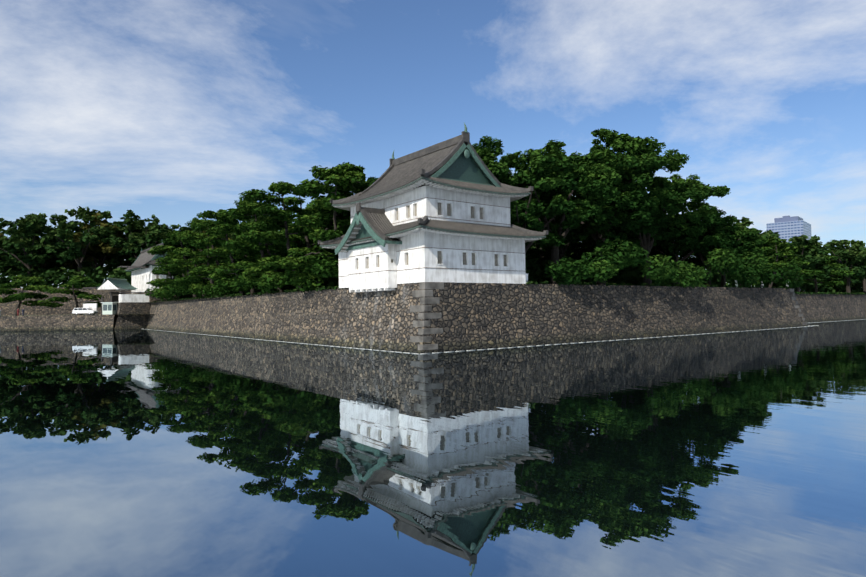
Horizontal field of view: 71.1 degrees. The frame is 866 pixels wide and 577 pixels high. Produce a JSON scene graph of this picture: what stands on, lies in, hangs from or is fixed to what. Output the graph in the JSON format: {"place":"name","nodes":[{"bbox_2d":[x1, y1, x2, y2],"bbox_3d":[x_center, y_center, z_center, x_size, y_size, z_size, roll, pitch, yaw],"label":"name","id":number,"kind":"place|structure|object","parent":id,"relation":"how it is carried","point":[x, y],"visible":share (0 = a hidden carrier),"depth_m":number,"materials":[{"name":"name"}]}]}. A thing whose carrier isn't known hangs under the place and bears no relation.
{"place":"outdoors","nodes":[
{"label":"outdoors","id":0,"kind":"place"},
{"bbox_2d":[83,266,172,314],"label":"building walls","id":1,"kind":"structure","parent":0,"point":[141,277],"depth_m":142.44,"materials":[{"name":"white paint"}]},
{"bbox_2d":[96,242,163,289],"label":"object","id":2,"kind":"object","parent":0,"point":[121,283],"visible":0.42,"depth_m":144.05,"materials":[{"name":"green metal"}]},
{"bbox_2d":[132,291,175,301],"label":"gate podium","id":3,"kind":"object","parent":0,"point":[152,299],"visible":0.21,"depth_m":141.81,"materials":[{"name":"grey stone"}]},
{"bbox_2d":[19,288,339,315],"bbox_3d":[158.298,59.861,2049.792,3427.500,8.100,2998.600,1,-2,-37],"label":"ground","id":4,"kind":"structure","parent":0,"point":[184,296],"depth_m":157.00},
{"bbox_2d":[72,308,97,313],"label":"van","id":5,"kind":"object","parent":4,"relation":"on","point":[82,311],"depth_m":138.91,"materials":[{"name":"white metal"}]},
{"bbox_2d":[101,302,118,314],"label":"guard booth","id":6,"kind":"object","parent":4,"relation":"on","point":[112,311],"depth_m":138.81,"materials":[{"name":"white paint"}]},
{"bbox_2d":[101,292,124,314],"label":"timber gate","id":7,"kind":"object","parent":4,"relation":"on","point":[114,298],"visible":0.35,"depth_m":142.28,"materials":[{"name":"brown wood"}]},
{"bbox_2d":[83,243,163,301],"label":"gate tiles","id":8,"kind":"object","parent":4,"relation":"on","point":[144,257],"visible":0.5,"depth_m":146.73,"materials":[{"name":"grey tile"}]},
{"bbox_2d":[0,282,865,352],"bbox_3d":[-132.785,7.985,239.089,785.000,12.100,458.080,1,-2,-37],"label":"stone walls","id":9,"kind":"structure","parent":4,"relation":"on","point":[483,315],"depth_m":72.08,"materials":[{"name":"grey stone"}]},
{"bbox_2d":[0,162,865,307],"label":"trees","id":10,"kind":"object","parent":4,"relation":"on","point":[314,266],"visible":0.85,"depth_m":89.01,"materials":[{"name":"green plant"}]},
{"bbox_2d":[318,131,547,247],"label":"yagura tiles","id":11,"kind":"object","parent":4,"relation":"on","point":[428,162],"visible":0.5,"depth_m":60.35,"materials":[{"name":"grey tile"}]},
{"bbox_2d":[335,123,500,254],"bbox_3d":[-2.058,-9.865,63.188,13.317,12.506,13.440,1,-2,-37],"label":"roof trim","id":12,"kind":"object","parent":11,"relation":"attached to","point":[357,218],"visible":0.67,"depth_m":59.13,"materials":[{"name":"green metal"}]},
{"bbox_2d":[320,176,545,251],"bbox_3d":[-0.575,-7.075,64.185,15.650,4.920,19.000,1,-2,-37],"label":"roof eaves","id":13,"kind":"object","parent":11,"relation":"attached to","point":[433,227],"visible":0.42,"depth_m":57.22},
{"bbox_2d":[0,170,865,315],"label":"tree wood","id":14,"kind":"object","parent":4,"relation":"on","point":[558,254],"visible":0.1,"depth_m":91.99,"materials":[{"name":"brown plant"}]},
{"bbox_2d":[0,212,230,272],"bbox_3d":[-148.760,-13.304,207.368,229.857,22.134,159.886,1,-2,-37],"label":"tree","id":15,"kind":"object","parent":14,"relation":"on","point":[104,247],"visible":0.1,"depth_m":191.05,"materials":[{"name":"green plant"}]},
{"bbox_2d":[0,180,865,302],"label":"foliage","id":16,"kind":"object","parent":14,"relation":"attached to","point":[55,255],"visible":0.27,"depth_m":180.98,"materials":[{"name":"green plant"}]},
{"bbox_2d":[199,128,805,287],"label":"trees","id":17,"kind":"object","parent":4,"relation":"on","point":[554,176],"visible":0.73,"depth_m":75.46,"materials":[{"name":"green plant"}]},
{"bbox_2d":[410,282,806,349],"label":"corner stones","id":18,"kind":"object","parent":4,"relation":"on","point":[428,297],"visible":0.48,"depth_m":53.56,"materials":[{"name":"grey stone"}]},
{"bbox_2d":[526,274,788,287],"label":"marker posts","id":19,"kind":"object","parent":4,"relation":"on","point":[735,281],"visible":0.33,"depth_m":88.08,"materials":[{"name":"white"}]},
{"bbox_2d":[766,220,811,242],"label":"office tower","id":20,"kind":"structure","parent":4,"relation":"on","point":[788,230],"depth_m":869.73,"materials":[{"name":"blue"}]},
{"bbox_2d":[774,216,802,222],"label":"rooftop structure","id":21,"kind":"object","parent":20,"relation":"on","point":[788,218],"depth_m":881.26,"materials":[{"name":"white"}]},
{"bbox_2d":[349,148,492,246],"bbox_3d":[-1.810,-9.100,63.341,11.670,9.620,12.240,1,-2,-37],"label":"gable","id":22,"kind":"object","parent":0,"point":[461,167],"visible":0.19,"depth_m":59.73,"materials":[{"name":"green metal"}]},
{"bbox_2d":[338,185,525,289],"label":"building walls","id":23,"kind":"structure","parent":0,"point":[451,257],"depth_m":57.69,"materials":[{"name":"white paint"}]},
{"bbox_2d":[322,179,540,291],"bbox_3d":[-0.858,-4.514,63.770,15.375,9.692,18.655,1,-2,-37],"label":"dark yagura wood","id":24,"kind":"object","parent":23,"relation":"attached to","point":[405,190],"visible":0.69,"depth_m":57.51,"materials":[{"name":"grey wood"}]},
{"bbox_2d":[357,203,506,269],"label":"windows","id":25,"kind":"structure","parent":23,"relation":"attached to","point":[464,254],"depth_m":57.58,"materials":[{"name":"grey"}]},
{"bbox_2d":[338,197,525,276],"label":"yagura lines","id":26,"kind":"object","parent":23,"relation":"attached to","point":[439,248],"visible":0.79,"depth_m":57.75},
{"bbox_2d":[0,319,865,576],"bbox_3d":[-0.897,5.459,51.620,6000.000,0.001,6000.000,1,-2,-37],"label":"water","id":27,"kind":"structure","parent":0,"point":[158,453],"depth_m":15.39,"materials":[{"name":"blue liquid"}]},
{"bbox_2d":[148,319,863,353],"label":"floats","id":28,"kind":"object","parent":27,"relation":"on","point":[512,347],"visible":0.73,"depth_m":66.20,"materials":[{"name":"white plastic"}]},
{"bbox_2d":[0,0,865,287],"label":"sky","id":29,"kind":"structure","parent":0,"point":[172,111],"materials":[{"name":"blue"}]}
]}

